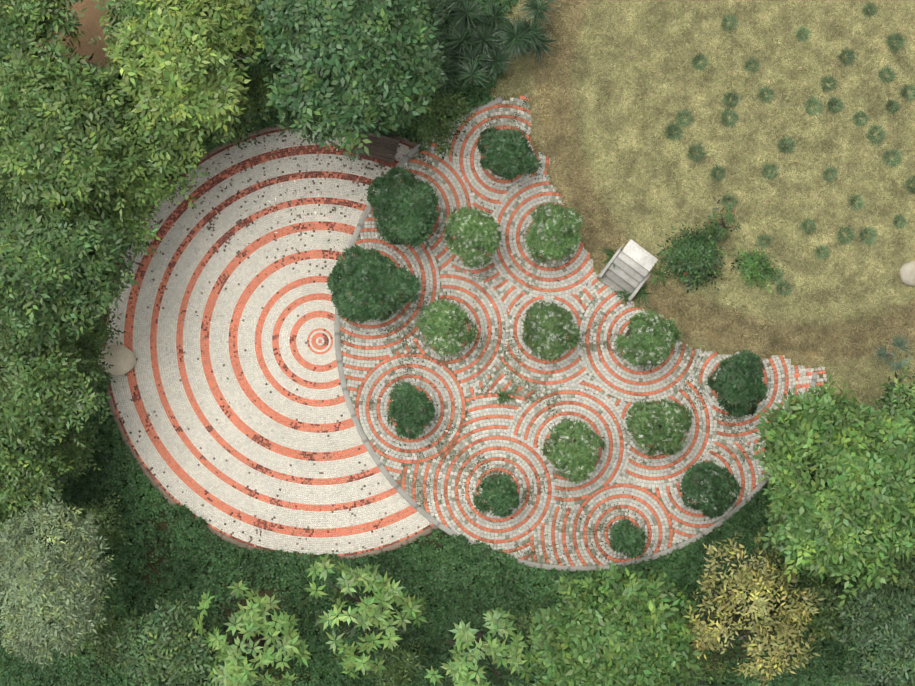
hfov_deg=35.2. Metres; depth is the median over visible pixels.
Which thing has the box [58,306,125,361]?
understory shrub wood
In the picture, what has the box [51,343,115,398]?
understory shrub wood
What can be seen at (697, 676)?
understory shrub wood
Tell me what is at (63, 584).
tree wood
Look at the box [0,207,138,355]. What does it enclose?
tree wood
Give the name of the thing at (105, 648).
understory shrub wood
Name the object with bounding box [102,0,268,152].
wood tree
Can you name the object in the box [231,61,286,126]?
understory shrub wood
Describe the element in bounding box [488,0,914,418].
dry grass
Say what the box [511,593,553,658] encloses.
understory shrub wood
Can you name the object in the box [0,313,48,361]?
understory shrub wood
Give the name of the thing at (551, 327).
shrub
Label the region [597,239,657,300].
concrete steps
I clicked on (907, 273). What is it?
boulder
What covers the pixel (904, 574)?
understory shrub wood
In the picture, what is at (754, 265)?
small shrub
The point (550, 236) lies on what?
shrub
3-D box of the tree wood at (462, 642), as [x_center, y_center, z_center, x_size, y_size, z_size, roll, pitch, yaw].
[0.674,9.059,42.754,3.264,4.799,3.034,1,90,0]
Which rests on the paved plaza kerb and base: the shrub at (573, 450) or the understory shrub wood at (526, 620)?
the shrub at (573, 450)
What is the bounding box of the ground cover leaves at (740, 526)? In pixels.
[0,0,914,685]
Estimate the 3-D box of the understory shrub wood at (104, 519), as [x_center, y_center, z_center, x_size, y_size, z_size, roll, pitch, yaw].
[-10.989,5.642,44.024,1.945,2.133,2.165,-22,90,0]
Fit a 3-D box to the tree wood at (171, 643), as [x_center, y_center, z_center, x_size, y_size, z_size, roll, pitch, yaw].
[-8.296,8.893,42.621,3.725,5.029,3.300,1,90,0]
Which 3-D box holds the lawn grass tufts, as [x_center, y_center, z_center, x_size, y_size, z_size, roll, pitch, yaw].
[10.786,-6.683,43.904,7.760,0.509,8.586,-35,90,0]
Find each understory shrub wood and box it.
[0,164,41,214]
[0,174,62,242]
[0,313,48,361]
[33,422,102,495]
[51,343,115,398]
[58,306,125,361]
[63,489,131,557]
[76,604,140,674]
[212,103,268,147]
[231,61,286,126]
[366,634,432,685]
[401,85,477,159]
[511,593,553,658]
[670,618,738,685]
[761,508,793,549]
[772,566,859,655]
[783,561,859,597]
[854,545,914,607]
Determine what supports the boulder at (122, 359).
on the terrain at (90, 28)
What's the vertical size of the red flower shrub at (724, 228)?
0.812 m
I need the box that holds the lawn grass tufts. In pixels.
[665,1,914,296]
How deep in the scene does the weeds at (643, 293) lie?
44.62 m
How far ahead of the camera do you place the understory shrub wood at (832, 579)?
42.52 m
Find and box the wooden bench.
[352,131,398,162]
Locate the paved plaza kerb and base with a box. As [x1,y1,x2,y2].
[101,95,817,571]
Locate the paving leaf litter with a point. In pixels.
(419, 336)
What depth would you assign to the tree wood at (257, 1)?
41.25 m
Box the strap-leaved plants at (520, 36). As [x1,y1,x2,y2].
[424,0,561,90]
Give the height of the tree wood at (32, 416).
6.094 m
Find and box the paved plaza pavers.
[104,94,826,565]
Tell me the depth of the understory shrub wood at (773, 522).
43.27 m
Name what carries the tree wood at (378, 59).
on the terrain at (90, 28)
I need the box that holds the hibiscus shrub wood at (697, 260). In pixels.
[655,222,729,293]
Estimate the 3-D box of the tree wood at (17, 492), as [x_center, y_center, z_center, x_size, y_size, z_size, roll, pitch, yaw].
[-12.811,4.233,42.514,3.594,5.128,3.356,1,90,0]
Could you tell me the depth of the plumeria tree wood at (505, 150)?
43.41 m
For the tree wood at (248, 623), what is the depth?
40.90 m
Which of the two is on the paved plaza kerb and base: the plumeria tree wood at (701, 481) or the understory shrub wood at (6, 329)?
the plumeria tree wood at (701, 481)
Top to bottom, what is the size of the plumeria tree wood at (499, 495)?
1.708 m
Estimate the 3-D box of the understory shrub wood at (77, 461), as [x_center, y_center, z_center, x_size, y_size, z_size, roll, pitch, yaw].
[-11.784,3.344,43.659,2.213,2.925,2.452,1,90,0]
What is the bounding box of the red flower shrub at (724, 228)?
[703,196,740,240]
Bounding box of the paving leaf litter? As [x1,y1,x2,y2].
[119,104,785,564]
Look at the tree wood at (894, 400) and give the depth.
42.20 m
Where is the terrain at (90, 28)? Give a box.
[0,0,914,685]
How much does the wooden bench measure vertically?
0.438 m
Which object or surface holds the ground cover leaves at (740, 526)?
on the terrain at (90, 28)
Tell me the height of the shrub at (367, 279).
2.343 m
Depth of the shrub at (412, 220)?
43.11 m
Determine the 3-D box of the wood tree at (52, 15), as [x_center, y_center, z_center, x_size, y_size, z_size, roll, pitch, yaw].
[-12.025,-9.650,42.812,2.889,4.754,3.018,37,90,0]
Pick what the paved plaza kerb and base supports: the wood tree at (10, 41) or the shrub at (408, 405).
the shrub at (408, 405)
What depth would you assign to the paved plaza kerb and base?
44.85 m
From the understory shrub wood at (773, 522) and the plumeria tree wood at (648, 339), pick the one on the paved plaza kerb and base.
the plumeria tree wood at (648, 339)
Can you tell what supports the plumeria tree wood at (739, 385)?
on the paved plaza kerb and base
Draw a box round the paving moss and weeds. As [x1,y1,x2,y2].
[340,97,797,563]
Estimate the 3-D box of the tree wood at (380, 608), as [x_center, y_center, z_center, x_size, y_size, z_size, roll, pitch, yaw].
[-2.936,7.639,42.714,3.681,4.880,3.310,42,90,0]
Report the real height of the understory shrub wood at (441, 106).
2.159 m
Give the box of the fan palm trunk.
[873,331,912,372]
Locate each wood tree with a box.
[0,0,85,55]
[0,4,59,76]
[0,34,136,222]
[65,183,162,257]
[82,65,226,215]
[88,0,196,68]
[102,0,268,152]
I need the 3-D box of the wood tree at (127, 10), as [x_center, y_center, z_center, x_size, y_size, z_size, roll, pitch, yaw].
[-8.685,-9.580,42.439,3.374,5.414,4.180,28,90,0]
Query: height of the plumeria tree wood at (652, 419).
1.993 m
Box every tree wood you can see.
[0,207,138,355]
[0,332,112,476]
[0,439,74,543]
[0,495,116,668]
[104,590,232,685]
[189,580,310,685]
[205,0,268,52]
[245,0,448,160]
[299,553,428,678]
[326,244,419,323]
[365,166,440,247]
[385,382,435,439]
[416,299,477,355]
[424,608,537,685]
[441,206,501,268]
[472,472,520,517]
[475,126,542,181]
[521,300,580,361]
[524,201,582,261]
[525,561,701,685]
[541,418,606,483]
[608,518,645,558]
[614,308,681,367]
[625,398,692,455]
[678,460,741,518]
[681,524,829,685]
[705,349,767,417]
[750,374,914,606]
[833,576,914,685]
[870,362,914,430]
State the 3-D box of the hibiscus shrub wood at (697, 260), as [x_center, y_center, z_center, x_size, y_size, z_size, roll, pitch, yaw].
[7.111,-2.566,43.741,2.260,1.625,2.196,1,90,0]
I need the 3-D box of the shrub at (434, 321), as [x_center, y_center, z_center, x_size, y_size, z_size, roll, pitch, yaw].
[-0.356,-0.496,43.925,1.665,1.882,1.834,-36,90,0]
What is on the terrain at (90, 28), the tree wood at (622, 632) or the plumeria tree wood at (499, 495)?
the tree wood at (622, 632)
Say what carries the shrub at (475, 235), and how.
on the paved plaza pavers
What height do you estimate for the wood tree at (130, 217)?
4.252 m
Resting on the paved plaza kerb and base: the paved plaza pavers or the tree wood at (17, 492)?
the paved plaza pavers
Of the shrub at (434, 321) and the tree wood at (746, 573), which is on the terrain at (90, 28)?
the tree wood at (746, 573)
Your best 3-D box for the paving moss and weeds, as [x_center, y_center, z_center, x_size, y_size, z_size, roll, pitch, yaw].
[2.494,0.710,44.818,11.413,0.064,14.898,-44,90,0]
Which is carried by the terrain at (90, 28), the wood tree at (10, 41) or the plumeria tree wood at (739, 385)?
the wood tree at (10, 41)
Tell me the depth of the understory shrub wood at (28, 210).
42.45 m
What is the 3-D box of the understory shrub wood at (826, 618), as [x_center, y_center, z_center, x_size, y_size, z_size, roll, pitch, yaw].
[10.573,7.831,43.264,2.661,3.808,2.473,38,90,0]
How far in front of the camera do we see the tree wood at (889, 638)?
40.29 m
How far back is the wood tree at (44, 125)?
39.75 m
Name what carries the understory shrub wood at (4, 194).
on the terrain at (90, 28)
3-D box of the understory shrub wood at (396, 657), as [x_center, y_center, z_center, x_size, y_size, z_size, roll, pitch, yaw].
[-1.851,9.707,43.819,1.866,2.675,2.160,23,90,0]
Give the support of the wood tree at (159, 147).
on the terrain at (90, 28)
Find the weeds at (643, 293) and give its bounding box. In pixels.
[495,209,798,406]
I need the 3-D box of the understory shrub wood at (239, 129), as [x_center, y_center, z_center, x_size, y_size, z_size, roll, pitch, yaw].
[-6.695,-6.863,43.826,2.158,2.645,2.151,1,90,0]
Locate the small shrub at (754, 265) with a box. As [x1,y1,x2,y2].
[730,237,780,292]
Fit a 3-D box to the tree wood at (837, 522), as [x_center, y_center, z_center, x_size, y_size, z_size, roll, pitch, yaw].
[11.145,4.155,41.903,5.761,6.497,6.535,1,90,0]
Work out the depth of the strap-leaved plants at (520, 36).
43.49 m
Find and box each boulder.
[97,345,135,375]
[899,261,914,285]

